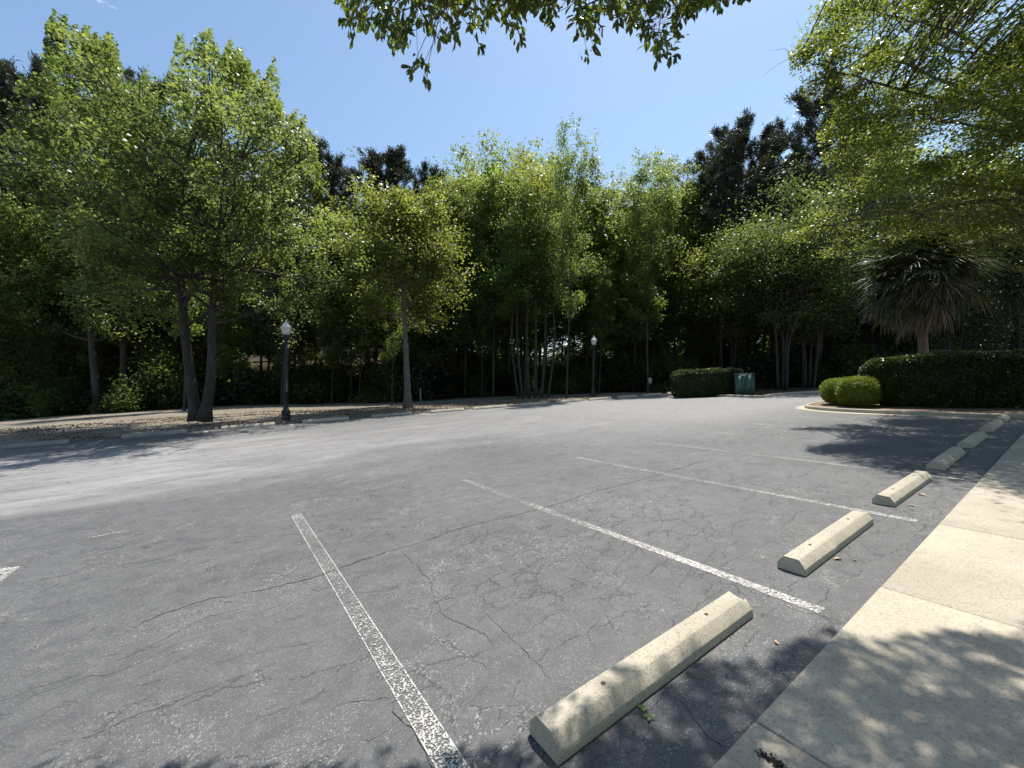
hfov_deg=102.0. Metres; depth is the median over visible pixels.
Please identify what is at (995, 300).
woodland tree
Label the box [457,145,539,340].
woodland tree
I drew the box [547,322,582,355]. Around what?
evergreen tree
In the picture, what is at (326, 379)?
understory shrub
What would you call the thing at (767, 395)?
kerb
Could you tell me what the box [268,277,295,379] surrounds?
woodland tree
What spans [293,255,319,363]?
woodland tree
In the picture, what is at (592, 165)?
woodland tree
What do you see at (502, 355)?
woodland tree
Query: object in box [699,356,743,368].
understory shrub
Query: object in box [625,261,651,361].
woodland tree
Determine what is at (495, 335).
woodland tree
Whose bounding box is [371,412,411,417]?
wheel stop
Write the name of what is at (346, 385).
understory shrub
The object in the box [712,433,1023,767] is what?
sidewalk
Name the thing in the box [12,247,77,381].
woodland tree
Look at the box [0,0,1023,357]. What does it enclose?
sky
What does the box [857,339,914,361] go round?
understory shrub
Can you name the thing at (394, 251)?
maple tree
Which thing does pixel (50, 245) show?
woodland tree
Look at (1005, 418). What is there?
wheel stop
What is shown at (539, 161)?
woodland tree
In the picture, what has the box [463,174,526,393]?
woodland tree
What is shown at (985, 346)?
understory shrub
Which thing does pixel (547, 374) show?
understory shrub
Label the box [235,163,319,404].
evergreen tree
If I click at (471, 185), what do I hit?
woodland tree
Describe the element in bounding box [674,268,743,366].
woodland tree
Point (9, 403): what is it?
understory shrub
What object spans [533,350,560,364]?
understory shrub
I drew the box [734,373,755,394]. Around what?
utility cabinet
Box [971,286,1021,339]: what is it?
evergreen tree
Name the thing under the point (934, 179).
woodland tree
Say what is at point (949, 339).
crape myrtle tree
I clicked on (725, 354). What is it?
tree
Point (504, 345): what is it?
woodland tree
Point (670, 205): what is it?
woodland tree
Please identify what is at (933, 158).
woodland tree
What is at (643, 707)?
fallen sprig
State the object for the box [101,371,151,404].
understory shrub
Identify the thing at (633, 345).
woodland tree
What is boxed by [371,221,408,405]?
woodland tree
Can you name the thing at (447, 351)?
woodland tree
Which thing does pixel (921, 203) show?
woodland tree
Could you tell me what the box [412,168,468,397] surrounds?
woodland tree
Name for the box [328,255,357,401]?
woodland tree
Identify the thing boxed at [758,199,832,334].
woodland tree
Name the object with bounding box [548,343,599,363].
understory shrub
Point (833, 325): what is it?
crape myrtle tree
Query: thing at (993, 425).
wheel stop
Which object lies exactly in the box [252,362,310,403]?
understory shrub
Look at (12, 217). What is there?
woodland tree
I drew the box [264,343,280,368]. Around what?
woodland tree
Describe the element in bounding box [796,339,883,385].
understory shrub
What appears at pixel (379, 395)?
understory shrub
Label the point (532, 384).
understory shrub
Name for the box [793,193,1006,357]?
crape myrtle tree
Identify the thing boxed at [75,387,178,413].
understory shrub
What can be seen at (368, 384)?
understory shrub
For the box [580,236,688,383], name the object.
woodland tree
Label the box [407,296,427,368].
woodland tree
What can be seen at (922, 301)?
palm tree
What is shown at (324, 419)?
wheel stop
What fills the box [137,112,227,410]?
woodland tree
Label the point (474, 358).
woodland tree
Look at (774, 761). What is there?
leaf crumbs
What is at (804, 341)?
evergreen tree
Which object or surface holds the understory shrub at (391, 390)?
on the verge
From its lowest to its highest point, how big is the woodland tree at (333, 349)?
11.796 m
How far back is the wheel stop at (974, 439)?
8.30 m
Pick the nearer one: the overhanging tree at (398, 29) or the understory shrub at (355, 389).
the overhanging tree at (398, 29)
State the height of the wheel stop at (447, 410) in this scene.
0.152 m
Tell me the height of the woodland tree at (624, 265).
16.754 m
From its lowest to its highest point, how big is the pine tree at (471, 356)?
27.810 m
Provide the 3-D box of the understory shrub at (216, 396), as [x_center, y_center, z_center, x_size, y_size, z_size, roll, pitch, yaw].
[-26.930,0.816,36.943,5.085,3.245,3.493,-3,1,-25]
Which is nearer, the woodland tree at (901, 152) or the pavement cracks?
the pavement cracks
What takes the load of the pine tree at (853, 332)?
on the ground
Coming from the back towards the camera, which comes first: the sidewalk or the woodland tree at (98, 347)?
the woodland tree at (98, 347)
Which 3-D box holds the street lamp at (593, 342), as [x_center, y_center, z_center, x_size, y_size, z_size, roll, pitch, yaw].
[6.118,-1.297,31.151,0.450,4.600,0.450,1,1,38]
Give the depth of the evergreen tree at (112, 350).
39.09 m
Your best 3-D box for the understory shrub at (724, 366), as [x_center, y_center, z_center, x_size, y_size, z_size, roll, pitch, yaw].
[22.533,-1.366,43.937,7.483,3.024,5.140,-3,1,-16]
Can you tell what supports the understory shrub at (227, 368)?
on the ground
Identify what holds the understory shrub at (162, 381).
on the verge
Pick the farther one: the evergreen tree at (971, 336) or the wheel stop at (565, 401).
the evergreen tree at (971, 336)
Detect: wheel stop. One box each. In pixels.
[0,439,70,448]
[121,429,187,438]
[221,422,274,429]
[302,417,348,422]
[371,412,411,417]
[430,408,463,412]
[473,405,506,409]
[519,402,546,405]
[529,591,752,765]
[555,399,580,402]
[588,397,611,400]
[617,395,637,397]
[642,393,661,395]
[777,510,873,575]
[872,470,931,506]
[926,447,964,470]
[957,432,987,447]
[979,419,1003,431]
[996,412,1010,422]
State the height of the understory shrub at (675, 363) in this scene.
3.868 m
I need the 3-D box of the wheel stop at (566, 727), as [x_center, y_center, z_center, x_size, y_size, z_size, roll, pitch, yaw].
[0.889,1.618,2.482,1.829,0.124,0.215,-3,1,-35]
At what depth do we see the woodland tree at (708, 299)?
39.69 m
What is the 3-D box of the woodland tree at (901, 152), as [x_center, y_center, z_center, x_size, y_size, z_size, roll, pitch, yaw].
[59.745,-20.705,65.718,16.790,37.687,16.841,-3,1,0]
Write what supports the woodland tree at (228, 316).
on the ground
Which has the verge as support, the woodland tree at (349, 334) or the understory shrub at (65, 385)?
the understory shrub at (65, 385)
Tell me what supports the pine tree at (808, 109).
on the ground
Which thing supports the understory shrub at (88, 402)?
on the verge
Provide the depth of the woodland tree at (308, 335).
40.40 m
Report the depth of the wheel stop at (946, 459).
6.86 m
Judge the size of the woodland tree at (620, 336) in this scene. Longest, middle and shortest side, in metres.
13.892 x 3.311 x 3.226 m
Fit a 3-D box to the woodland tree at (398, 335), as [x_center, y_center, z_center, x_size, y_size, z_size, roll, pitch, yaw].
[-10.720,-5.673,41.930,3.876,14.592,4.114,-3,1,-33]
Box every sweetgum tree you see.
[0,8,382,422]
[0,10,163,413]
[27,15,187,388]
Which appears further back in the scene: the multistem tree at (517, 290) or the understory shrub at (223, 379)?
the understory shrub at (223, 379)
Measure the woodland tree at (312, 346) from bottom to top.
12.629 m
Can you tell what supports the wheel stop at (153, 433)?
on the parking lot
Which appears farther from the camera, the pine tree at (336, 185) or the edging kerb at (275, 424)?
the pine tree at (336, 185)
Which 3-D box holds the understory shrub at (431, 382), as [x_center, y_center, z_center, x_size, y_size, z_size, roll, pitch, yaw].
[-7.696,-0.619,36.704,5.984,4.494,5.942,-2,1,16]
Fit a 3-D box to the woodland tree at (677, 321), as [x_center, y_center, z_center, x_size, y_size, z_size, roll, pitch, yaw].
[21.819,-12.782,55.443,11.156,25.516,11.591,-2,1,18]
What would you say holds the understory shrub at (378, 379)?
on the verge
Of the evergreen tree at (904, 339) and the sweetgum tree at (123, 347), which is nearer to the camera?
the sweetgum tree at (123, 347)
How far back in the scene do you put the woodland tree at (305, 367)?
38.22 m
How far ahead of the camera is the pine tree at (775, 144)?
41.07 m
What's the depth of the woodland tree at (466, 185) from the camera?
72.88 m
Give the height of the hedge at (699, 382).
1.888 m
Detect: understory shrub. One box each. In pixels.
[0,373,91,420]
[0,375,51,417]
[0,376,90,417]
[0,389,42,420]
[5,371,86,390]
[27,387,80,417]
[32,377,150,414]
[45,363,119,413]
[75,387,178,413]
[81,350,215,413]
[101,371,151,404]
[157,364,231,403]
[166,382,202,408]
[179,376,239,408]
[200,389,232,405]
[215,362,279,405]
[217,365,232,379]
[246,360,317,404]
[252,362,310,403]
[288,350,357,404]
[327,371,361,402]
[338,381,365,400]
[343,377,382,402]
[348,354,440,403]
[354,365,422,403]
[365,374,418,397]
[386,352,459,402]
[467,347,507,368]
[507,361,533,385]
[510,354,537,378]
[530,354,562,379]
[532,359,578,394]
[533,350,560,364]
[537,358,566,379]
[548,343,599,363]
[550,363,584,392]
[555,352,599,392]
[558,349,599,372]
[562,344,604,365]
[639,348,707,387]
[672,331,709,368]
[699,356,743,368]
[701,361,732,368]
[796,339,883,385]
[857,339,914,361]
[907,337,991,353]
[968,319,1021,350]
[987,320,1023,350]
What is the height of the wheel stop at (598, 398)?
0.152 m
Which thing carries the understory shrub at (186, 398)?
on the verge
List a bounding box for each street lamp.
[280,320,291,421]
[590,336,596,396]
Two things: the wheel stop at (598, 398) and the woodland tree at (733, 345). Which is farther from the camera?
the woodland tree at (733, 345)
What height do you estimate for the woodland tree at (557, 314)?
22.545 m
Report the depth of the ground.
33.35 m
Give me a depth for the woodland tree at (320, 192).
41.21 m
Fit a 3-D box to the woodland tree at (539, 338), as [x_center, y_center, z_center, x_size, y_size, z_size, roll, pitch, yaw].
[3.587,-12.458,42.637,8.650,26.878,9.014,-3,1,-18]
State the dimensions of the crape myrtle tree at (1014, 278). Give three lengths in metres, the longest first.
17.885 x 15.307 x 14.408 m
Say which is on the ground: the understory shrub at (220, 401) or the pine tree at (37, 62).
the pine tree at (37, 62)
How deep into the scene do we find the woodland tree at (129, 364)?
59.07 m
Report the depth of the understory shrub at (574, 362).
41.93 m
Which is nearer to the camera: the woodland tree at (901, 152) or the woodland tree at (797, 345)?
the woodland tree at (797, 345)
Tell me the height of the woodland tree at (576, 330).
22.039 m
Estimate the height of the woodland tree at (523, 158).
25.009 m
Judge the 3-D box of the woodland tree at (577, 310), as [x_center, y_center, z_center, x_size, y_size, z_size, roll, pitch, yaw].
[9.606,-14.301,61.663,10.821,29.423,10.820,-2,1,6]
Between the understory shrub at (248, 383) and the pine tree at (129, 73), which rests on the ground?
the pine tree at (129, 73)
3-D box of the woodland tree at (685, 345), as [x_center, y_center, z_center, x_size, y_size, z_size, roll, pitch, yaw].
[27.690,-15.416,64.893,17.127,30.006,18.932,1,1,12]
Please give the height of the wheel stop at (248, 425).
0.152 m
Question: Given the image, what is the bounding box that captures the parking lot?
[0,393,1023,767]
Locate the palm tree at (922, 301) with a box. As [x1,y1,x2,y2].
[851,210,1014,353]
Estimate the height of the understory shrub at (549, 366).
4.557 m
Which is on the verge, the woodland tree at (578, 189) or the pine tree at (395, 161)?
the woodland tree at (578, 189)
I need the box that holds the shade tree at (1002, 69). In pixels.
[769,0,1023,273]
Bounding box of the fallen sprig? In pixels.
[638,703,655,720]
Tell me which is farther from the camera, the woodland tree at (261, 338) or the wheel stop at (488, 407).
the woodland tree at (261, 338)
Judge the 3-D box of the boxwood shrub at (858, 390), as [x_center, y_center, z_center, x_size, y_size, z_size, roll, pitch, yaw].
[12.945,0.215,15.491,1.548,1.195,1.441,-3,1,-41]
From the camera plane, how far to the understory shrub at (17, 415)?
32.68 m
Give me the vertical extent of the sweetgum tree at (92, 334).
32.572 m
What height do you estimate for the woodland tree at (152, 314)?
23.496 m
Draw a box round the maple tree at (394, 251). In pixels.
[323,167,491,408]
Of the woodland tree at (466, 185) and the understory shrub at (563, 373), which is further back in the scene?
the woodland tree at (466, 185)
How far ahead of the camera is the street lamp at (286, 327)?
20.78 m
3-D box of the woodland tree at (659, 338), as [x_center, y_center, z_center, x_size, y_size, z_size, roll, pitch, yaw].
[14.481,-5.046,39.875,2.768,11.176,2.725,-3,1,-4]
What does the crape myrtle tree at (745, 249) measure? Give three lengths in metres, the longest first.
16.715 x 12.710 x 12.005 m
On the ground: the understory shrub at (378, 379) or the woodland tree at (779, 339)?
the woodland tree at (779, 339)
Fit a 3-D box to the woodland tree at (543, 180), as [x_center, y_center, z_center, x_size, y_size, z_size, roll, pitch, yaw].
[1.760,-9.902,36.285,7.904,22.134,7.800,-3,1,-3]
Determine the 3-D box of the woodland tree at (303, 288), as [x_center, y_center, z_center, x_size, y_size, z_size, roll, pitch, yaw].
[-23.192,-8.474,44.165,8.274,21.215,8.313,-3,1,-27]
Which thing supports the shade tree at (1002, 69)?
on the ground
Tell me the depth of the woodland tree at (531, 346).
46.80 m
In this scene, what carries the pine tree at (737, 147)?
on the ground
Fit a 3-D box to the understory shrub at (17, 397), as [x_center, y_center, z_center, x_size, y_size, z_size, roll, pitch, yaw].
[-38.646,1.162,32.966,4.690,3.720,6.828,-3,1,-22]
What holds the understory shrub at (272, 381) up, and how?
on the verge
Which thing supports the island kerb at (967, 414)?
on the parking lot
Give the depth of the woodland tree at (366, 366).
37.71 m
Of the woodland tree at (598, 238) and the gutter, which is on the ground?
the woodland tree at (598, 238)
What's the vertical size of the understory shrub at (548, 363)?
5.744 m
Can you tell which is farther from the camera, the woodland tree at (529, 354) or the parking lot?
the woodland tree at (529, 354)
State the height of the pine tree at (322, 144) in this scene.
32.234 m
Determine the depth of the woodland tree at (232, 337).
36.89 m
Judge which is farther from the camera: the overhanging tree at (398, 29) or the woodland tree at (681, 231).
the woodland tree at (681, 231)
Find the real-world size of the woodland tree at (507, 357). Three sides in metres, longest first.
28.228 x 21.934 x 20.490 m
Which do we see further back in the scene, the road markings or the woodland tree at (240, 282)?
the woodland tree at (240, 282)
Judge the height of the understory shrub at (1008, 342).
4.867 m
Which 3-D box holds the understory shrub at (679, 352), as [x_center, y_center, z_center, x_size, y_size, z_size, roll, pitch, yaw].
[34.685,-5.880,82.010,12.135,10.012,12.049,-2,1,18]
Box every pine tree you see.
[0,50,118,380]
[0,56,84,383]
[75,66,200,386]
[253,128,341,361]
[302,146,363,347]
[318,143,428,368]
[409,157,453,360]
[460,176,484,371]
[666,181,721,363]
[675,139,762,367]
[686,107,809,367]
[745,116,817,383]
[758,68,903,384]
[815,111,911,357]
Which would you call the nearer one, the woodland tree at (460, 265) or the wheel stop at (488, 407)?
the wheel stop at (488, 407)
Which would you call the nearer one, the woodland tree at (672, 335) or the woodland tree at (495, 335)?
the woodland tree at (672, 335)
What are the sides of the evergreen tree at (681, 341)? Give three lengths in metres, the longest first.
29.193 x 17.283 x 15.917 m
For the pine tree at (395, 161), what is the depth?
41.92 m
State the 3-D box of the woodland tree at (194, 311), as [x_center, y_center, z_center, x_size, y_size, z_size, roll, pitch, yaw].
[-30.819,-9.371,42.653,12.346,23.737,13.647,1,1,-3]
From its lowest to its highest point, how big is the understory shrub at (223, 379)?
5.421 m
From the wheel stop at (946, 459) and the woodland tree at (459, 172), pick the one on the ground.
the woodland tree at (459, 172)
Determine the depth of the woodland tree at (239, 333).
47.08 m
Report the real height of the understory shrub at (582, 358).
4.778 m
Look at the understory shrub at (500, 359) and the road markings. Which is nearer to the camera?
the road markings
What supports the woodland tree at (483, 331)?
on the ground
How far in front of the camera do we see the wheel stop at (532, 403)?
25.57 m
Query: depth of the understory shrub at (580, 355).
60.58 m
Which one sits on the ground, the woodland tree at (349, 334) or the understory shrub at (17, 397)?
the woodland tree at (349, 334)
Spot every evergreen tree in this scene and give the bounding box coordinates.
[0,190,84,384]
[47,179,168,381]
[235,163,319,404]
[529,307,565,362]
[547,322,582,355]
[667,297,701,362]
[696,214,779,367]
[725,159,785,350]
[766,330,872,348]
[810,173,878,353]
[814,160,896,350]
[849,196,938,351]
[935,141,1011,347]
[962,166,1023,349]
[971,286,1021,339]
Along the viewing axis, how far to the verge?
25.41 m
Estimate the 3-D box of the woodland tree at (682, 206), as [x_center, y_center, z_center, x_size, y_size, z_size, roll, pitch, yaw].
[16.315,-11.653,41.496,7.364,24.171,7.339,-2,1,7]
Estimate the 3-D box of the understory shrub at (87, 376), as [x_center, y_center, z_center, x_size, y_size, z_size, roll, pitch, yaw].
[-36.598,0.494,36.639,6.741,4.828,6.789,-2,1,16]
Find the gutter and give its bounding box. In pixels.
[796,405,1023,419]
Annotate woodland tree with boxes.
[0,187,69,383]
[0,191,151,387]
[0,192,110,386]
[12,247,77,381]
[19,183,80,377]
[22,242,81,381]
[53,179,177,347]
[68,259,116,366]
[102,181,144,384]
[103,186,267,382]
[107,190,250,378]
[118,229,232,379]
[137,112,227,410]
[158,244,200,358]
[166,269,201,356]
[189,185,247,360]
[202,295,235,404]
[216,243,257,404]
[218,194,304,402]
[220,157,296,375]
[234,310,253,368]
[241,216,279,377]
[245,195,326,370]
[252,210,320,346]
[264,249,319,403]
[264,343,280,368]
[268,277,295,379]
[273,131,361,373]
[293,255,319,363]
[295,203,397,402]
[306,287,326,377]
[308,204,366,402]
[311,265,350,403]
[316,225,349,402]
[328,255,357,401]
[335,252,388,394]
[337,146,391,377]
[338,235,379,398]
[357,298,384,381]
[369,214,394,376]
[369,232,471,398]
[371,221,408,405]
[386,292,410,367]
[390,285,417,366]
[405,146,485,372]
[405,189,474,398]
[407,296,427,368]
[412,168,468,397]
[422,251,475,371]
[430,305,457,397]
[431,214,468,397]
[435,124,509,397]
[435,312,515,366]
[436,239,468,397]
[437,160,482,353]
[446,131,536,397]
[446,135,542,375]
[449,191,477,362]
[450,159,496,371]
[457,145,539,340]
[462,243,497,397]
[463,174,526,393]
[464,175,522,363]
[469,142,542,392]
[469,335,522,365]
[486,143,547,372]
[487,117,578,396]
[490,183,553,390]
[492,337,548,365]
[500,258,553,382]
[501,162,595,393]
[510,149,577,344]
[521,166,667,392]
[528,145,573,387]
[545,108,604,398]
[550,194,609,351]
[559,171,612,353]
[560,196,609,358]
[563,128,636,392]
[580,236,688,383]
[580,237,621,350]
[582,298,598,361]
[586,259,623,393]
[597,176,632,333]
[599,163,647,354]
[605,146,669,391]
[608,278,632,358]
[609,200,672,358]
[615,148,693,392]
[615,220,657,347]
[616,273,650,352]
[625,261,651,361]
[626,300,645,355]
[632,218,697,355]
[633,183,685,361]
[637,152,716,362]
[641,323,655,359]
[648,254,684,350]
[649,268,674,382]
[649,276,674,362]
[660,161,724,368]
[667,210,708,363]
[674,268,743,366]
[693,232,723,366]
[696,242,724,367]
[701,224,733,367]
[725,317,767,351]
[729,315,743,362]
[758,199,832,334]
[765,221,798,382]
[788,332,808,349]
[837,146,929,175]
[850,150,913,349]
[875,140,999,353]
[908,164,999,347]
[912,138,1007,343]
[914,149,1003,347]
[915,158,1022,351]
[963,157,1022,347]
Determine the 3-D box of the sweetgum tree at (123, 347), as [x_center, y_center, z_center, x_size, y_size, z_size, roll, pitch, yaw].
[-32.180,-13.930,35.091,11.645,33.112,10.047,-2,1,31]
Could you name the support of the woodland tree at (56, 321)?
on the ground
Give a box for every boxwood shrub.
[819,377,845,403]
[834,375,882,405]
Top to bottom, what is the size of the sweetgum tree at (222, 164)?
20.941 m
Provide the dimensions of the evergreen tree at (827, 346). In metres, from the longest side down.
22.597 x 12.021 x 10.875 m
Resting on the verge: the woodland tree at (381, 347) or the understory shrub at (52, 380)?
the understory shrub at (52, 380)
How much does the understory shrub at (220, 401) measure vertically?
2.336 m
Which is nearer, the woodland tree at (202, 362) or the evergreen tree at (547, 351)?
the woodland tree at (202, 362)
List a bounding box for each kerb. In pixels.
[71,397,616,441]
[663,390,820,397]
[804,400,1023,419]
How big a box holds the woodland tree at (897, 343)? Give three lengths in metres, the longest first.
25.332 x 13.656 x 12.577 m
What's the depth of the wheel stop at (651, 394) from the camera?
29.94 m
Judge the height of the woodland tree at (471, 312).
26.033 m
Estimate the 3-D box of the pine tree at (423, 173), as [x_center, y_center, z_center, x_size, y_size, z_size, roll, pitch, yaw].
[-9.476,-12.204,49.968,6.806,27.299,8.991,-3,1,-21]
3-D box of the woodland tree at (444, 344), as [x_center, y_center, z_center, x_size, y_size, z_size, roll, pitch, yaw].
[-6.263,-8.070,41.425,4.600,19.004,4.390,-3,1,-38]
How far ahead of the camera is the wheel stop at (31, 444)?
15.29 m
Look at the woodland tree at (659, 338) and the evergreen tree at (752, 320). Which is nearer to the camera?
the woodland tree at (659, 338)
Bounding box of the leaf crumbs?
[753,748,790,767]
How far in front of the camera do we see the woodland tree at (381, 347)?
43.96 m
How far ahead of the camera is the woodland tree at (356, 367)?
37.33 m
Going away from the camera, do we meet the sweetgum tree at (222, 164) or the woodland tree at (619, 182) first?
the sweetgum tree at (222, 164)
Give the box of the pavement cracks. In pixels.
[8,455,835,767]
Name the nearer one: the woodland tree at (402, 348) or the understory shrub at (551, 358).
the woodland tree at (402, 348)
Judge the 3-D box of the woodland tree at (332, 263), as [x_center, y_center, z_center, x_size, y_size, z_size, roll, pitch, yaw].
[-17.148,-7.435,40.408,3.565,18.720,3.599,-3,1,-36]
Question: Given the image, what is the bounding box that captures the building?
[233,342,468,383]
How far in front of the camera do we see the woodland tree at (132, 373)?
44.93 m
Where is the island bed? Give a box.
[811,402,1023,413]
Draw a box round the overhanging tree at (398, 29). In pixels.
[334,0,750,91]
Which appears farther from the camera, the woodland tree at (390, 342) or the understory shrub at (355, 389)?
the understory shrub at (355, 389)
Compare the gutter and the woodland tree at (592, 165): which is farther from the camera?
the woodland tree at (592, 165)
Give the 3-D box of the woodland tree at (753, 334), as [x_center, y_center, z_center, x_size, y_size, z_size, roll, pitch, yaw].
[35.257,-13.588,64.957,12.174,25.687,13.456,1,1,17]
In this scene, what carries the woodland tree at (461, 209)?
on the ground
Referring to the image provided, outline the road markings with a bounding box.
[0,396,994,767]
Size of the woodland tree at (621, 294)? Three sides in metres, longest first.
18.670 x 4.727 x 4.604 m
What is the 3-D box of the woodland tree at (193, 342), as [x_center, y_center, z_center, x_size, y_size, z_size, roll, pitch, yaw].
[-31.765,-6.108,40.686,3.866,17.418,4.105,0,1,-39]
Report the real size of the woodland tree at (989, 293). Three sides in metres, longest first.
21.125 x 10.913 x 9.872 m
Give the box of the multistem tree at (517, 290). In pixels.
[471,173,590,398]
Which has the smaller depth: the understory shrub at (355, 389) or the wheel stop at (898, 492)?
the wheel stop at (898, 492)
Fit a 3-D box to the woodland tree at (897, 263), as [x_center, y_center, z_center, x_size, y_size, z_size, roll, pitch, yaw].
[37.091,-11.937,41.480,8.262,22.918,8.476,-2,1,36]
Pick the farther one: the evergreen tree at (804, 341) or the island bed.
the evergreen tree at (804, 341)
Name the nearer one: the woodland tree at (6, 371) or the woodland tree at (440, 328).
the woodland tree at (6, 371)
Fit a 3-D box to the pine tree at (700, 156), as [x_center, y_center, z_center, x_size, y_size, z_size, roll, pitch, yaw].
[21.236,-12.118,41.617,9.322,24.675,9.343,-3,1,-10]
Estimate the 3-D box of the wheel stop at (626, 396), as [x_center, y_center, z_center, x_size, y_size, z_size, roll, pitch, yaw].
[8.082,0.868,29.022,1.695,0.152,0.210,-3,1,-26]
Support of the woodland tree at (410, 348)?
on the ground
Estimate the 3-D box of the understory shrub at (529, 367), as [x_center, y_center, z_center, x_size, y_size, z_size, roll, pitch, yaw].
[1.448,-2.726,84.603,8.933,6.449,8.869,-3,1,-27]
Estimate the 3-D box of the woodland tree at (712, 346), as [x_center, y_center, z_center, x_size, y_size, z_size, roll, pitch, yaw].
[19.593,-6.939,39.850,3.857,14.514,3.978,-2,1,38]
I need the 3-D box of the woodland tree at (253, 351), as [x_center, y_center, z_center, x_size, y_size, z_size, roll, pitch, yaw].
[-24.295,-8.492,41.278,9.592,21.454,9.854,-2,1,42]
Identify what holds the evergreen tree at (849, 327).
on the ground
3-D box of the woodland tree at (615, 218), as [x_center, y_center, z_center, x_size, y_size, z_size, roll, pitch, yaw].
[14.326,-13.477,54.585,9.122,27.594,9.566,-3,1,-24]
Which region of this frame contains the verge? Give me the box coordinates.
[0,393,660,444]
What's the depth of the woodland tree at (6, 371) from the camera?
33.17 m
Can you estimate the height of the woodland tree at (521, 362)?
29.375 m
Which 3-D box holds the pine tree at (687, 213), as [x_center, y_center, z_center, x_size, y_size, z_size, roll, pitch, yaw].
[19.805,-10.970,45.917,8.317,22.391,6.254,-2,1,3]
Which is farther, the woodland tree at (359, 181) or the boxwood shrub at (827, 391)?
the woodland tree at (359, 181)
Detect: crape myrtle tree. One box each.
[668,206,780,367]
[694,135,882,389]
[730,224,877,387]
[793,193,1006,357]
[856,147,1023,355]
[893,151,1023,350]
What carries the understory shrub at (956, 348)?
on the ground
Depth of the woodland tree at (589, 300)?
38.18 m
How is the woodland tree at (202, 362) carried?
on the ground
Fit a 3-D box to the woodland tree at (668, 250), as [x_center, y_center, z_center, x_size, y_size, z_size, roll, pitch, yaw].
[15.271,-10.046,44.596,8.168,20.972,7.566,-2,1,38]
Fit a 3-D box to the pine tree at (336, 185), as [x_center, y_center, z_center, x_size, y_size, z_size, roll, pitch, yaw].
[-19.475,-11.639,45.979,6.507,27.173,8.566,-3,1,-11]
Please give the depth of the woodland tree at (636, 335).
41.95 m
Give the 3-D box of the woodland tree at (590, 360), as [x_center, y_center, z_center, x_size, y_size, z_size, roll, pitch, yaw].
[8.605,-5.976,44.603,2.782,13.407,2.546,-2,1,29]
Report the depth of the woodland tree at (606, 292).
35.11 m
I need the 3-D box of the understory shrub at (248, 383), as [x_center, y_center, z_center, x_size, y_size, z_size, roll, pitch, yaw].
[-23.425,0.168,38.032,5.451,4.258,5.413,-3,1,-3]
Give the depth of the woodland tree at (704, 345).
39.50 m
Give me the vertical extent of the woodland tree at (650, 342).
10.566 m
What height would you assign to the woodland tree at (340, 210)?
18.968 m
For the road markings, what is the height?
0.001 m
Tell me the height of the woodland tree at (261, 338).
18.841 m
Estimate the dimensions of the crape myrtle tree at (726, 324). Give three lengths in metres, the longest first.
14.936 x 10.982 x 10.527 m
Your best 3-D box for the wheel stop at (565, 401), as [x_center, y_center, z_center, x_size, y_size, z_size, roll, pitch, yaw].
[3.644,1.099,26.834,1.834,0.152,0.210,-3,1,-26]
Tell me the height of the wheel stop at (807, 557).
0.124 m
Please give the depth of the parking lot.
3.83 m
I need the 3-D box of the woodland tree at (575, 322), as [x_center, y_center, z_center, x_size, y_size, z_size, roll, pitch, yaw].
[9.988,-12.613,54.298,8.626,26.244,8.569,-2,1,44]
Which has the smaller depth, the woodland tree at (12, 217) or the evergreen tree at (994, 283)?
the woodland tree at (12, 217)
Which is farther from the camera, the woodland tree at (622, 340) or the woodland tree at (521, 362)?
the woodland tree at (521, 362)
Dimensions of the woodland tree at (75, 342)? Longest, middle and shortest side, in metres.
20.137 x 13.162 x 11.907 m
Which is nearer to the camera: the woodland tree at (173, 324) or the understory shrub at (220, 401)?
the understory shrub at (220, 401)
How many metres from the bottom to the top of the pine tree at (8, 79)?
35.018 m
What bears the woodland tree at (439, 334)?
on the ground
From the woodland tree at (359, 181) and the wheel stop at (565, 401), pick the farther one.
the woodland tree at (359, 181)
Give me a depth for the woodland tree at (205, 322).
37.46 m
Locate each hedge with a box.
[670,367,742,397]
[857,348,1023,407]
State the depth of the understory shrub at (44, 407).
31.67 m
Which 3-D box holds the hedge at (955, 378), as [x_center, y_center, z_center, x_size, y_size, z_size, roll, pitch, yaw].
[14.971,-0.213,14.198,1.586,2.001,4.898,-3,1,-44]
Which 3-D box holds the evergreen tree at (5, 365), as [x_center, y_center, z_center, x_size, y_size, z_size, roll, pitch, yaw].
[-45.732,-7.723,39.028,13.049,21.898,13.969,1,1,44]
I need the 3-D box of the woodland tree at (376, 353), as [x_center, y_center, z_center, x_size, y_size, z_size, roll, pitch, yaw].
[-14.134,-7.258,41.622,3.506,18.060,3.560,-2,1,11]
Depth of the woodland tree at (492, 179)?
36.93 m
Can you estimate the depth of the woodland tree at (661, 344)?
39.48 m
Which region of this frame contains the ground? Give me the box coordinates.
[460,383,820,396]

